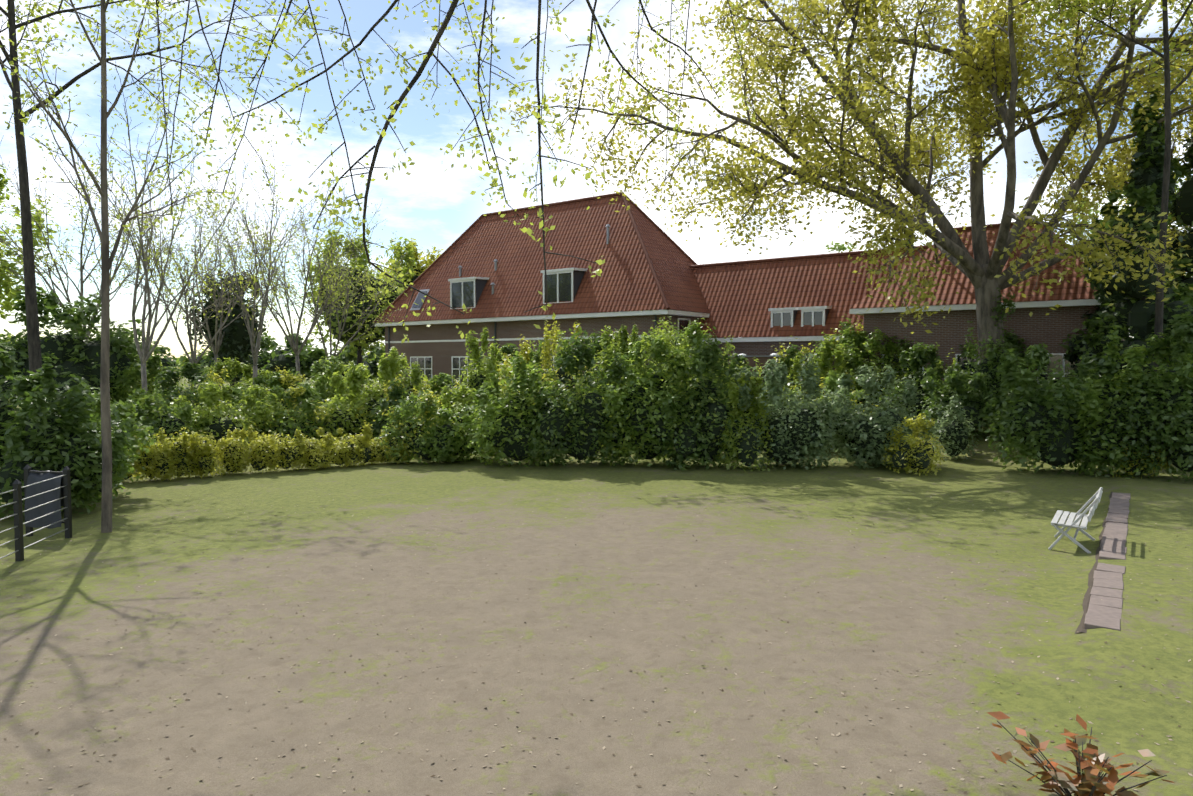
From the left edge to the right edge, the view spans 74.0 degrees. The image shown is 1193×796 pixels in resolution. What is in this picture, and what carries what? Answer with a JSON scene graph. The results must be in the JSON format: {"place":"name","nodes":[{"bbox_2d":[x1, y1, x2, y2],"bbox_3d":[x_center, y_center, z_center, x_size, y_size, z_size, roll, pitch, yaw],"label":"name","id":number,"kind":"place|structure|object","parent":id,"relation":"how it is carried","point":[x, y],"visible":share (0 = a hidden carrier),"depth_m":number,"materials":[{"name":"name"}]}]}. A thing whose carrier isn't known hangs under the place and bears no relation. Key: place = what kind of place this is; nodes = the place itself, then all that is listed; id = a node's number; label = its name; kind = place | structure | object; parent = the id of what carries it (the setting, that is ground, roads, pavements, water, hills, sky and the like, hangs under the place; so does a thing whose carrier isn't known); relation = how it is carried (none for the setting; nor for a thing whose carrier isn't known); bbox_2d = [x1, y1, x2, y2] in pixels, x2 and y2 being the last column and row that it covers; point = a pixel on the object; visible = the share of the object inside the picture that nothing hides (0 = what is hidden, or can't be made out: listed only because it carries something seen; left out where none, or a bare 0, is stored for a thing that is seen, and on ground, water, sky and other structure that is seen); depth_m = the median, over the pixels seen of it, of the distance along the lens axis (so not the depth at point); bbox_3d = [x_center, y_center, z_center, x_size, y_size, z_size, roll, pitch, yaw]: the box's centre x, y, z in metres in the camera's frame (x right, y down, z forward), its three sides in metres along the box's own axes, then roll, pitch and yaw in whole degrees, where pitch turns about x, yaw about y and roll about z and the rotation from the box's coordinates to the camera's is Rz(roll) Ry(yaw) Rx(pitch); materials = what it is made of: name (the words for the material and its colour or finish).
{"place":"outdoors","nodes":[
{"label":"outdoors","id":0,"kind":"place"},
{"bbox_2d":[0,164,1191,471],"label":"shrubs","id":1,"kind":"object","parent":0,"point":[390,366],"visible":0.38,"depth_m":26.59,"materials":[{"name":"green plant"}]},
{"bbox_2d":[0,366,1192,795],"bbox_3d":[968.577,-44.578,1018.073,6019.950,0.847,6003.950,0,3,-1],"label":"lawn","id":2,"kind":"structure","parent":0,"point":[374,522],"depth_m":8.43,"materials":[{"name":"green plant"}]},
{"bbox_2d":[13,465,71,560],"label":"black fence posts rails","id":3,"kind":"object","parent":2,"relation":"on","point":[18,521],"visible":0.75,"depth_m":13.08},
{"bbox_2d":[0,474,67,558],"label":"fence rails","id":4,"kind":"object","parent":3,"relation":"attached to","point":[35,518],"visible":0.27,"depth_m":12.06,"materials":[{"name":"grey metal"}]},
{"bbox_2d":[25,470,63,528],"bbox_3d":[-9.134,1.673,13.188,0.650,0.948,0.290,0,3,8],"label":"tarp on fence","id":5,"kind":"object","parent":3,"relation":"attached to","point":[38,500],"visible":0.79,"depth_m":13.11,"materials":[{"name":"grey fabric"}]},
{"bbox_2d":[0,88,1192,520],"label":"dark leaf","id":6,"kind":"object","parent":2,"relation":"on","point":[40,394],"visible":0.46,"depth_m":21.45,"materials":[{"name":"green plant"}]},
{"bbox_2d":[0,0,1192,532],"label":"tree trunk","id":7,"kind":"object","parent":2,"relation":"on","point":[980,268],"visible":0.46,"depth_m":24.28,"materials":[{"name":"brown wood"}]},
{"bbox_2d":[499,0,1192,333],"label":"tree leaves","id":8,"kind":"object","parent":7,"relation":"attached to","point":[966,72],"visible":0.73,"depth_m":23.80,"materials":[{"name":"green plant"}]},
{"bbox_2d":[0,109,1192,504],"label":"shrub","id":9,"kind":"object","parent":2,"relation":"on","point":[1138,317],"visible":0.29,"depth_m":22.23,"materials":[{"name":"green plant"}]},
{"bbox_2d":[0,239,1192,494],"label":"hedge","id":10,"kind":"object","parent":2,"relation":"on","point":[1134,357],"visible":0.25,"depth_m":22.11,"materials":[{"name":"green plant"}]},
{"bbox_2d":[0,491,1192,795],"bbox_3d":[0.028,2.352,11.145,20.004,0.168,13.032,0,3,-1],"label":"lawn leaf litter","id":11,"kind":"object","parent":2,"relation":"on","point":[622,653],"visible":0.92,"depth_m":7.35,"materials":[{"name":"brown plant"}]},
{"bbox_2d":[373,192,1124,431],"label":"house","id":12,"kind":"structure","parent":2,"relation":"on","point":[488,269],"depth_m":37.37,"materials":[{"name":"red tile"}]},
{"bbox_2d":[1048,487,1102,552],"bbox_3d":[7.580,1.900,12.520,0.664,0.899,1.220,2,3,34],"label":"folding chair","id":13,"kind":"object","parent":2,"relation":"on","point":[1077,516],"visible":0.9,"depth_m":12.22,"materials":[{"name":"white wood"}]},
{"bbox_2d":[1074,491,1112,633],"bbox_3d":[8.287,2.310,12.708,0.700,0.139,10.948,2,3,34],"label":"paving edge","id":14,"kind":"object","parent":2,"relation":"on","point":[1085,605],"depth_m":9.99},
{"bbox_2d":[1084,492,1130,630],"bbox_3d":[8.218,2.249,12.570,0.349,0.111,10.339,2,3,34],"label":"paver row","id":15,"kind":"object","parent":14,"relation":"on","point":[1105,605],"visible":0.94,"depth_m":10.41,"materials":[{"name":"concrete"}]},
{"bbox_2d":[0,0,1192,795],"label":"tree","id":16,"kind":"object","parent":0,"point":[145,353],"depth_m":25.03,"materials":[{"name":"plant"}]},
{"bbox_2d":[0,0,1192,344],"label":"tree leaves","id":17,"kind":"object","parent":16,"relation":"attached to","point":[462,78],"visible":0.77,"depth_m":13.87,"materials":[{"name":"green plant"}]},
{"bbox_2d":[986,711,1173,795],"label":"orange leaf","id":18,"kind":"object","parent":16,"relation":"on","point":[1092,767],"visible":0.98,"depth_m":5.13,"materials":[{"name":"orange plant"}]},
{"bbox_2d":[0,0,1192,357],"label":"sky","id":19,"kind":"structure","parent":0,"point":[430,205],"materials":[{"name":"white"}]},
{"bbox_2d":[111,237,1171,482],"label":"shrubs","id":20,"kind":"object","parent":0,"point":[191,445],"visible":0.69,"depth_m":20.95,"materials":[{"name":"green plant"}]},
{"bbox_2d":[184,127,1192,387],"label":"conifer leaf foliage","id":21,"kind":"object","parent":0,"point":[1136,171],"visible":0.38,"depth_m":25.50,"materials":[{"name":"green plant"}]},
{"bbox_2d":[720,353,978,468],"bbox_3d":[7.253,0.339,22.096,7.958,3.169,3.641,0,3,-1],"label":"bush","id":22,"kind":"object","parent":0,"point":[777,377],"visible":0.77,"depth_m":21.22,"materials":[{"name":"green plant"}]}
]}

